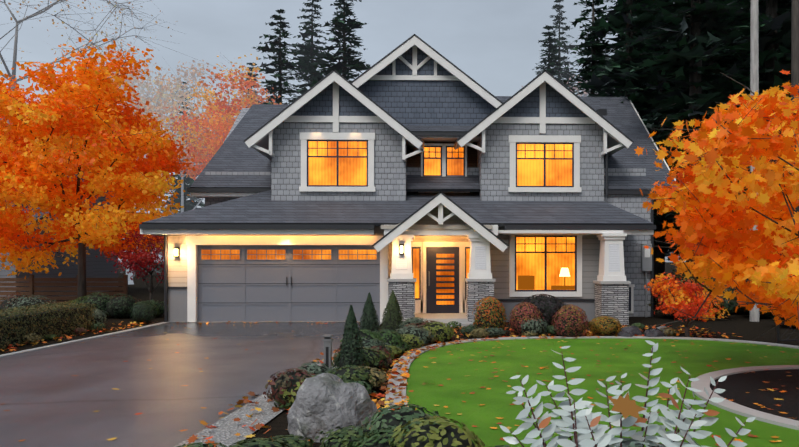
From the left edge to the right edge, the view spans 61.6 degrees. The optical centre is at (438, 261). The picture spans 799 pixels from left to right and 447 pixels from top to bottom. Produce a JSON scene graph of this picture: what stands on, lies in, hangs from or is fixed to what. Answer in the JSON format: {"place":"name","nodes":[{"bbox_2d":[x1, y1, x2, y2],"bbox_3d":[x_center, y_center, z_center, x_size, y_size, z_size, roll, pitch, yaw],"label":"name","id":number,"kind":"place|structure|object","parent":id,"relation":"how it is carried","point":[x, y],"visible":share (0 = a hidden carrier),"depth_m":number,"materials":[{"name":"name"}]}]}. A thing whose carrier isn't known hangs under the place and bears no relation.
{"place":"outdoors","nodes":[
{"label":"outdoors","id":0,"kind":"place"},
{"bbox_2d":[120,207,160,275],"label":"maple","id":1,"kind":"object","parent":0,"point":[140,251],"depth_m":74.00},
{"bbox_2d":[0,322,381,446],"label":"driveway","id":2,"kind":"structure","parent":0,"point":[47,399],"depth_m":9.16,"materials":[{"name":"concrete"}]},
{"bbox_2d":[259,321,360,321],"bbox_3d":[-4.320,1.615,17.837,5.500,0.001,0.220,0,0,-2],"label":"apron strip","id":3,"kind":"object","parent":2,"relation":"on","point":[304,321],"visible":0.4,"depth_m":17.93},
{"bbox_2d":[0,0,686,261],"label":"sky","id":4,"kind":"structure","parent":0,"point":[495,43],"materials":[{"name":"grey"}]},
{"bbox_2d":[0,262,798,446],"bbox_3d":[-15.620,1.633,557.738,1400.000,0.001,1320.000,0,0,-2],"label":"ground","id":5,"kind":"structure","parent":0,"point":[743,326],"depth_m":16.49,"materials":[{"name":"soil"}]},
{"bbox_2d":[0,293,33,310],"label":"shrub","id":6,"kind":"object","parent":5,"relation":"on","point":[8,299],"depth_m":16.69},
{"bbox_2d":[20,333,40,343],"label":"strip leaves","id":7,"kind":"object","parent":5,"relation":"on","point":[33,339],"visible":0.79,"depth_m":13.05,"materials":[{"name":"green plant"}]},
{"bbox_2d":[6,295,55,308],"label":"shrub","id":8,"kind":"object","parent":5,"relation":"on","point":[25,303],"depth_m":16.44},
{"bbox_2d":[0,301,96,349],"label":"hedge","id":9,"kind":"object","parent":5,"relation":"on","point":[6,314],"depth_m":13.88,"materials":[{"name":"plant"}]},
{"bbox_2d":[41,334,59,339],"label":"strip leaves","id":10,"kind":"object","parent":5,"relation":"on","point":[49,337],"visible":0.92,"depth_m":13.73,"materials":[{"name":"green plant"}]},
{"bbox_2d":[0,108,117,300],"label":"neighbour house","id":11,"kind":"structure","parent":5,"relation":"on","point":[99,266],"depth_m":29.43,"materials":[{"name":"wood"}]},
{"bbox_2d":[0,275,127,304],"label":"fence","id":12,"kind":"object","parent":5,"relation":"on","point":[31,281],"visible":0.65,"depth_m":21.63,"materials":[{"name":"brown wood"}]},
{"bbox_2d":[72,327,86,334],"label":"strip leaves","id":13,"kind":"object","parent":5,"relation":"on","point":[76,331],"visible":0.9,"depth_m":14.72,"materials":[{"name":"green plant"}]},
{"bbox_2d":[72,296,87,306],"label":"shrub","id":14,"kind":"object","parent":5,"relation":"on","point":[79,298],"depth_m":19.06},
{"bbox_2d":[78,292,112,315],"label":"shrub","id":15,"kind":"object","parent":5,"relation":"on","point":[94,293],"depth_m":18.82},
{"bbox_2d":[91,322,104,330],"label":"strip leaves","id":16,"kind":"object","parent":5,"relation":"on","point":[101,325],"visible":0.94,"depth_m":15.63,"materials":[{"name":"green plant"}]},
{"bbox_2d":[91,309,108,326],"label":"shrub","id":17,"kind":"object","parent":5,"relation":"on","point":[101,313],"depth_m":16.42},
{"bbox_2d":[0,34,201,298],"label":"maple","id":18,"kind":"object","parent":5,"relation":"on","point":[35,182],"depth_m":19.50,"materials":[{"name":"plant"}]},
{"bbox_2d":[0,0,217,207],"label":"bare tree","id":19,"kind":"object","parent":5,"relation":"on","point":[41,11],"depth_m":27.51,"materials":[{"name":"plant"}]},
{"bbox_2d":[102,294,136,318],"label":"shrub","id":20,"kind":"object","parent":5,"relation":"on","point":[112,312],"depth_m":18.83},
{"bbox_2d":[47,31,192,284],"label":"tree","id":21,"kind":"object","parent":5,"relation":"on","point":[143,85],"depth_m":46.78,"materials":[{"name":"plant"}]},
{"bbox_2d":[96,230,167,300],"bbox_3d":[-8.870,0.343,20.020,2.551,2.680,2.743,0,0,-2],"label":"red maple","id":22,"kind":"object","parent":5,"relation":"on","point":[127,255],"depth_m":19.64,"materials":[{"name":"plant"}]},
{"bbox_2d":[129,301,156,322],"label":"shrub","id":23,"kind":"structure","parent":5,"relation":"on","point":[141,304],"depth_m":17.22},
{"bbox_2d":[149,303,160,316],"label":"shrub","id":24,"kind":"object","parent":5,"relation":"on","point":[157,308],"depth_m":19.11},
{"bbox_2d":[143,300,167,316],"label":"shrub","id":25,"kind":"object","parent":5,"relation":"on","point":[158,305],"depth_m":19.47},
{"bbox_2d":[137,82,204,254],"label":"tree","id":26,"kind":"object","parent":5,"relation":"on","point":[189,180],"depth_m":56.89,"materials":[{"name":"plant"}]},
{"bbox_2d":[112,59,247,213],"bbox_3d":[-15.281,-5.545,40.436,9.913,14.455,10.158,0,0,-2],"label":"tree","id":27,"kind":"object","parent":5,"relation":"on","point":[174,104],"depth_m":39.54,"materials":[{"name":"plant"}]},
{"bbox_2d":[163,107,203,264],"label":"fir","id":28,"kind":"object","parent":5,"relation":"on","point":[196,199],"depth_m":68.31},
{"bbox_2d":[177,442,230,446],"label":"shrub","id":29,"kind":"object","parent":5,"relation":"on","point":[201,444],"depth_m":4.99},
{"bbox_2d":[158,54,281,181],"bbox_3d":[-11.159,-4.642,35.812,8.270,12.648,7.827,0,0,-2],"label":"tree","id":30,"kind":"object","parent":5,"relation":"on","point":[221,127],"depth_m":34.29,"materials":[{"name":"plant"}]},
{"bbox_2d":[229,63,259,110],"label":"fir","id":31,"kind":"object","parent":5,"relation":"on","point":[250,69],"depth_m":53.34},
{"bbox_2d":[174,351,339,446],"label":"pebble strip","id":32,"kind":"object","parent":5,"relation":"on","point":[225,429],"visible":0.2,"depth_m":6.64,"materials":[{"name":"gravel"}]},
{"bbox_2d":[322,334,332,369],"bbox_3d":[-1.587,1.340,9.517,0.130,0.585,0.130,0,0,-2],"label":"path light","id":33,"kind":"object","parent":32,"relation":"on","point":[327,339],"visible":0.85,"depth_m":9.47,"materials":[{"name":"grey metal"}]},
{"bbox_2d":[228,438,293,446],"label":"shrub","id":34,"kind":"object","parent":5,"relation":"on","point":[265,441],"depth_m":5.05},
{"bbox_2d":[247,9,306,104],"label":"fir","id":35,"kind":"object","parent":5,"relation":"on","point":[267,70],"depth_m":43.67,"materials":[{"name":"plant"}]},
{"bbox_2d":[274,399,292,408],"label":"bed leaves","id":36,"kind":"object","parent":5,"relation":"on","point":[288,405],"visible":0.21,"depth_m":7.21,"materials":[{"name":"green plant"}]},
{"bbox_2d":[263,368,314,405],"bbox_3d":[-1.610,1.416,7.480,0.660,0.436,0.660,0,0,-2],"label":"shrub","id":37,"kind":"object","parent":5,"relation":"on","point":[284,386],"depth_m":7.27,"materials":[{"name":"plant"}]},
{"bbox_2d":[270,434,313,446],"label":"shrub","id":38,"kind":"object","parent":5,"relation":"on","point":[303,443],"depth_m":5.43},
{"bbox_2d":[273,374,317,402],"bbox_3d":[-1.481,1.450,7.506,0.774,0.368,0.805,0,0,-2],"label":"shrub","id":39,"kind":"object","parent":5,"relation":"on","point":[292,393],"depth_m":7.18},
{"bbox_2d":[274,0,337,102],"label":"fir","id":40,"kind":"object","parent":5,"relation":"on","point":[303,62],"depth_m":47.90,"materials":[{"name":"plant"}]},
{"bbox_2d":[294,361,334,375],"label":"shrub","id":41,"kind":"object","parent":5,"relation":"on","point":[316,367],"depth_m":8.16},
{"bbox_2d":[287,373,377,442],"bbox_3d":[-0.966,1.355,6.327,0.891,0.581,0.688,0,0,-30],"label":"boulder","id":42,"kind":"object","parent":5,"relation":"on","point":[325,402],"visible":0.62,"depth_m":6.08,"materials":[{"name":"stone"}]},
{"bbox_2d":[301,0,370,87],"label":"fir","id":43,"kind":"object","parent":5,"relation":"on","point":[348,51],"depth_m":43.26,"materials":[{"name":"plant"}]},
{"bbox_2d":[332,352,341,368],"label":"shrub","id":44,"kind":"object","parent":5,"relation":"on","point":[335,354],"depth_m":9.83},
{"bbox_2d":[315,425,370,446],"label":"shrub","id":45,"kind":"object","parent":5,"relation":"on","point":[345,431],"depth_m":5.42,"materials":[{"name":"plant"}]},
{"bbox_2d":[333,305,367,370],"bbox_3d":[-1.229,1.125,9.277,0.481,1.052,0.469,0,0,-2],"label":"conical shrub","id":46,"kind":"object","parent":5,"relation":"on","point":[351,316],"depth_m":9.19,"materials":[{"name":"plant"}]},
{"bbox_2d":[325,365,375,387],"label":"shrub","id":47,"kind":"object","parent":5,"relation":"on","point":[346,375],"depth_m":8.10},
{"bbox_2d":[334,347,387,368],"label":"shrub","id":48,"kind":"object","parent":5,"relation":"on","point":[381,356],"depth_m":9.69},
{"bbox_2d":[340,330,384,344],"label":"shrub","id":49,"kind":"object","parent":5,"relation":"on","point":[377,336],"depth_m":10.82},
{"bbox_2d":[349,381,375,395],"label":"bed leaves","id":50,"kind":"object","parent":5,"relation":"on","point":[368,387],"visible":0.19,"depth_m":7.91,"materials":[{"name":"green plant"}]},
{"bbox_2d":[359,292,380,333],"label":"conical shrub","id":51,"kind":"object","parent":5,"relation":"on","point":[367,306],"depth_m":13.23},
{"bbox_2d":[351,366,388,390],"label":"shrub","id":52,"kind":"object","parent":5,"relation":"on","point":[381,376],"depth_m":8.29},
{"bbox_2d":[359,338,391,352],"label":"shrub","id":53,"kind":"object","parent":5,"relation":"on","point":[373,343],"depth_m":10.45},
{"bbox_2d":[347,427,409,446],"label":"shrub","id":54,"kind":"object","parent":5,"relation":"on","point":[376,435],"depth_m":5.00,"materials":[{"name":"plant"}]},
{"bbox_2d":[367,346,393,358],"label":"shrub","id":55,"kind":"object","parent":5,"relation":"on","point":[386,351],"depth_m":10.35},
{"bbox_2d":[377,354,392,369],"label":"shrub","id":56,"kind":"object","parent":5,"relation":"on","point":[388,360],"depth_m":9.90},
{"bbox_2d":[377,330,404,346],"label":"shrub","id":57,"kind":"object","parent":5,"relation":"on","point":[400,337],"depth_m":11.47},
{"bbox_2d":[380,290,404,332],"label":"conical shrub","id":58,"kind":"object","parent":5,"relation":"on","point":[393,299],"depth_m":14.99,"materials":[{"name":"plant"}]},
{"bbox_2d":[383,345,401,357],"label":"shrub","id":59,"kind":"object","parent":5,"relation":"on","point":[399,351],"depth_m":11.20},
{"bbox_2d":[0,322,798,429],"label":"curbs","id":60,"kind":"structure","parent":5,"relation":"on","point":[702,382],"depth_m":9.49,"materials":[{"name":"concrete"}]},
{"bbox_2d":[354,404,450,439],"bbox_3d":[-0.275,1.407,5.472,0.832,0.456,0.746,0,0,-2],"label":"shrub","id":61,"kind":"object","parent":5,"relation":"on","point":[403,408],"depth_m":5.37,"materials":[{"name":"plant"}]},
{"bbox_2d":[395,341,412,353],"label":"shrub","id":62,"kind":"object","parent":5,"relation":"on","point":[406,346],"depth_m":11.56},
{"bbox_2d":[139,34,676,326],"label":"house","id":63,"kind":"structure","parent":5,"relation":"on","point":[419,176],"depth_m":18.84,"materials":[{"name":"wood"}]},
{"bbox_2d":[399,320,419,328],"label":"shrub","id":64,"kind":"object","parent":5,"relation":"on","point":[410,321],"depth_m":14.17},
{"bbox_2d":[400,334,423,350],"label":"shrub","id":65,"kind":"object","parent":5,"relation":"on","point":[415,339],"depth_m":12.01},
{"bbox_2d":[403,323,420,328],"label":"shrub","id":66,"kind":"object","parent":5,"relation":"on","point":[411,324],"depth_m":13.83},
{"bbox_2d":[395,325,433,345],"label":"shrub","id":67,"kind":"object","parent":5,"relation":"on","point":[417,328],"depth_m":12.48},
{"bbox_2d":[402,317,427,324],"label":"shrub","id":68,"kind":"object","parent":5,"relation":"on","point":[417,318],"depth_m":14.66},
{"bbox_2d":[421,328,437,345],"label":"shrub","id":69,"kind":"object","parent":5,"relation":"on","point":[433,338],"depth_m":12.81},
{"bbox_2d":[417,320,444,327],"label":"shrub","id":70,"kind":"object","parent":5,"relation":"on","point":[425,322],"depth_m":13.43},
{"bbox_2d":[386,416,487,446],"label":"shrub","id":71,"kind":"object","parent":5,"relation":"on","point":[468,433],"depth_m":4.60,"materials":[{"name":"plant"}]},
{"bbox_2d":[420,322,453,343],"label":"shrub","id":72,"kind":"object","parent":5,"relation":"on","point":[433,331],"depth_m":12.91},
{"bbox_2d":[447,334,455,341],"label":"bed leaves","id":73,"kind":"object","parent":5,"relation":"on","point":[453,338],"visible":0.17,"depth_m":13.33,"materials":[{"name":"green plant"}]},
{"bbox_2d":[446,321,461,329],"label":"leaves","id":74,"kind":"object","parent":5,"relation":"on","point":[454,325],"visible":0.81,"depth_m":15.76,"materials":[{"name":"green plant"}]},
{"bbox_2d":[460,325,475,335],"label":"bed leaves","id":75,"kind":"object","parent":5,"relation":"on","point":[469,328],"visible":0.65,"depth_m":14.47,"materials":[{"name":"green plant"}]},
{"bbox_2d":[469,328,489,338],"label":"shrub","id":76,"kind":"object","parent":5,"relation":"on","point":[477,332],"visible":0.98,"depth_m":13.80,"materials":[{"name":"green plant"}]},
{"bbox_2d":[472,297,507,329],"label":"shrub","id":77,"kind":"object","parent":5,"relation":"on","point":[492,301],"depth_m":14.36,"materials":[{"name":"plant"}]},
{"bbox_2d":[484,327,505,336],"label":"shrub","id":78,"kind":"object","parent":5,"relation":"on","point":[496,331],"depth_m":14.19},
{"bbox_2d":[508,302,544,336],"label":"shrub","id":79,"kind":"object","parent":5,"relation":"on","point":[525,313],"depth_m":14.37,"materials":[{"name":"plant"}]},
{"bbox_2d":[521,331,538,336],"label":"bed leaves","id":80,"kind":"object","parent":5,"relation":"on","point":[527,334],"visible":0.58,"depth_m":14.10,"materials":[{"name":"green plant"}]},
{"bbox_2d":[521,317,548,336],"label":"shrub","id":81,"kind":"object","parent":5,"relation":"on","point":[531,326],"depth_m":14.19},
{"bbox_2d":[517,294,566,325],"bbox_3d":[2.482,1.206,16.021,1.271,0.864,1.259,0,0,-2],"label":"dark shrub","id":82,"kind":"object","parent":5,"relation":"on","point":[538,297],"depth_m":15.64,"materials":[{"name":"plant"}]},
{"bbox_2d":[532,25,567,87],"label":"fir","id":83,"kind":"object","parent":5,"relation":"on","point":[551,71],"depth_m":45.65,"materials":[{"name":"plant"}]},
{"bbox_2d":[546,324,559,335],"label":"shrub","id":84,"kind":"object","parent":5,"relation":"on","point":[551,332],"depth_m":14.48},
{"bbox_2d":[537,0,579,88],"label":"fir","id":85,"kind":"object","parent":5,"relation":"on","point":[565,70],"depth_m":52.10,"materials":[{"name":"plant"}]},
{"bbox_2d":[522,71,597,96],"bbox_3d":[7.748,-5.166,41.767,8.326,13.697,9.180,0,0,-2],"label":"tree","id":86,"kind":"object","parent":5,"relation":"on","point":[584,94],"depth_m":39.62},
{"bbox_2d":[551,304,588,336],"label":"shrub","id":87,"kind":"object","parent":5,"relation":"on","point":[566,307],"depth_m":13.91,"materials":[{"name":"plant"}]},
{"bbox_2d":[563,0,617,96],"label":"fir","id":88,"kind":"object","parent":5,"relation":"on","point":[586,73],"depth_m":39.11,"materials":[{"name":"plant"}]},
{"bbox_2d":[580,36,609,95],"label":"fir","id":89,"kind":"object","parent":5,"relation":"on","point":[596,63],"visible":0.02,"depth_m":41.94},
{"bbox_2d":[588,316,620,335],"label":"shrub","id":90,"kind":"object","parent":5,"relation":"on","point":[595,322],"depth_m":14.15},
{"bbox_2d":[617,331,632,336],"bbox_3d":[3.931,1.552,14.122,0.331,0.168,0.420,0,0,-26],"label":"rock","id":91,"kind":"object","parent":5,"relation":"on","point":[624,334],"visible":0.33,"depth_m":14.02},
{"bbox_2d":[499,340,755,446],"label":"shrub","id":92,"kind":"object","parent":5,"relation":"on","point":[602,438],"depth_m":4.13,"materials":[{"name":"plant"}]},
{"bbox_2d":[608,393,645,418],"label":"caught leaf","id":93,"kind":"object","parent":92,"relation":"on","point":[626,406],"visible":1,"depth_m":3.93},
{"bbox_2d":[572,0,685,178],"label":"fir","id":94,"kind":"object","parent":5,"relation":"on","point":[621,8],"depth_m":25.30,"materials":[{"name":"plant"}]},
{"bbox_2d":[621,326,642,335],"bbox_3d":[4.176,1.518,14.530,0.527,0.239,0.421,0,0,-2],"label":"rock","id":95,"kind":"object","parent":5,"relation":"on","point":[634,330],"visible":0.46,"depth_m":14.42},
{"bbox_2d":[633,323,643,329],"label":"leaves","id":96,"kind":"object","parent":5,"relation":"on","point":[639,326],"visible":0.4,"depth_m":15.66,"materials":[{"name":"green plant"}]},
{"bbox_2d":[603,0,680,259],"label":"fir","id":97,"kind":"object","parent":5,"relation":"on","point":[614,52],"depth_m":44.58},
{"bbox_2d":[586,0,704,257],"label":"fir","id":98,"kind":"object","parent":5,"relation":"on","point":[605,88],"depth_m":37.56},
{"bbox_2d":[644,328,665,336],"bbox_3d":[4.564,1.528,14.172,0.437,0.218,0.621,0,0,31],"label":"rock","id":99,"kind":"object","parent":5,"relation":"on","point":[655,332],"visible":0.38,"depth_m":14.01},
{"bbox_2d":[657,326,669,336],"bbox_3d":[4.913,1.530,14.687,0.439,0.214,0.454,0,0,-19],"label":"rock","id":100,"kind":"object","parent":5,"relation":"on","point":[659,327],"visible":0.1,"depth_m":14.65,"materials":[{"name":"stone"}]},
{"bbox_2d":[660,327,674,336],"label":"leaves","id":101,"kind":"object","parent":5,"relation":"on","point":[666,331],"visible":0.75,"depth_m":14.27,"materials":[{"name":"green plant"}]},
{"bbox_2d":[608,0,746,277],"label":"fir","id":102,"kind":"object","parent":5,"relation":"on","point":[670,215],"depth_m":33.34,"materials":[{"name":"plant"}]},
{"bbox_2d":[608,0,762,282],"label":"fir","id":103,"kind":"object","parent":5,"relation":"on","point":[676,15],"depth_m":21.38,"materials":[{"name":"plant"}]},
{"bbox_2d":[623,10,748,231],"bbox_3d":[14.311,-12.408,35.941,9.827,28.081,9.390,0,0,-2],"label":"fir","id":104,"kind":"object","parent":5,"relation":"on","point":[725,60],"depth_m":35.40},
{"bbox_2d":[644,272,735,336],"bbox_3d":[5.348,0.949,14.063,1.878,1.467,1.620,0,0,-2],"label":"autumn tree","id":105,"kind":"object","parent":5,"relation":"on","point":[685,293],"depth_m":13.96,"materials":[{"name":"plant"}]},
{"bbox_2d":[647,278,733,318],"bbox_3d":[7.137,1.052,18.992,2.435,1.174,2.320,0,0,-2],"label":"shrub","id":106,"kind":"object","parent":5,"relation":"on","point":[681,300],"depth_m":18.58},
{"bbox_2d":[671,267,713,282],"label":"shrub","id":107,"kind":"object","parent":5,"relation":"on","point":[677,276],"depth_m":22.11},
{"bbox_2d":[659,290,738,318],"bbox_3d":[7.384,1.171,18.944,2.222,0.923,2.261,0,0,-2],"label":"shrub","id":108,"kind":"object","parent":5,"relation":"on","point":[731,307],"depth_m":18.29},
{"bbox_2d":[626,0,798,216],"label":"trunks","id":109,"kind":"object","parent":5,"relation":"on","point":[795,44],"depth_m":18.67,"materials":[{"name":"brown wood"}]},
{"bbox_2d":[633,70,798,340],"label":"maple","id":110,"kind":"object","parent":5,"relation":"on","point":[708,184],"depth_m":8.44,"materials":[{"name":"plant"}]},
{"bbox_2d":[669,0,791,259],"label":"fir","id":111,"kind":"object","parent":5,"relation":"on","point":[782,22],"depth_m":22.92,"materials":[{"name":"plant"}]},
{"bbox_2d":[711,277,749,312],"bbox_3d":[9.220,0.948,21.129,2.332,1.377,2.498,0,0,-2],"label":"shrub","id":112,"kind":"object","parent":5,"relation":"on","point":[732,290],"depth_m":20.39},
{"bbox_2d":[730,290,746,313],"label":"shrub","id":113,"kind":"object","parent":5,"relation":"on","point":[735,308],"depth_m":20.35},
{"bbox_2d":[728,2,750,193],"bbox_3d":[18.347,-13.422,35.383,10.001,30.109,11.221,0,0,-2],"label":"fir","id":114,"kind":"object","parent":5,"relation":"on","point":[733,57],"depth_m":34.50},
{"bbox_2d":[707,0,791,254],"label":"fir","id":115,"kind":"object","parent":5,"relation":"on","point":[732,34],"depth_m":31.31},
{"bbox_2d":[735,297,772,317],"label":"shrub","id":116,"kind":"object","parent":5,"relation":"on","point":[767,314],"depth_m":18.97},
{"bbox_2d":[750,0,759,321],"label":"utility pole","id":117,"kind":"object","parent":5,"relation":"on","point":[754,88],"visible":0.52,"depth_m":18.11,"materials":[{"name":"grey wood"}]},
{"bbox_2d":[768,307,796,326],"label":"shrub","id":118,"kind":"object","parent":5,"relation":"on","point":[772,318],"depth_m":16.40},
{"bbox_2d":[776,316,798,343],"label":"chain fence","id":119,"kind":"object","parent":5,"relation":"on","point":[777,335],"visible":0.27,"depth_m":12.94,"materials":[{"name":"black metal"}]},
{"bbox_2d":[406,338,798,446],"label":"lawn","id":120,"kind":"structure","parent":0,"point":[459,387],"depth_m":9.35,"materials":[{"name":"plant"}]},
{"bbox_2d":[0,321,798,446],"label":"fallen leaves","id":121,"kind":"object","parent":120,"relation":"on","point":[245,400],"visible":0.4,"depth_m":9.10,"materials":[{"name":"orange plant"}]},
{"bbox_2d":[710,369,798,420],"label":"mulch bed","id":122,"kind":"object","parent":120,"relation":"on","point":[737,387],"visible":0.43,"depth_m":8.21,"materials":[{"name":"soil"}]},
{"bbox_3d":[1.152,1.380,3.988,0.820,0.506,0.820,0,0,-2],"label":"base","id":123,"kind":"object","parent":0,"visible":0},
{"bbox_2d":[594,437,665,446],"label":"shrub","id":124,"kind":"object","parent":123,"relation":"on","point":[632,443],"visible":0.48,"depth_m":4.00,"materials":[{"name":"green plant"}]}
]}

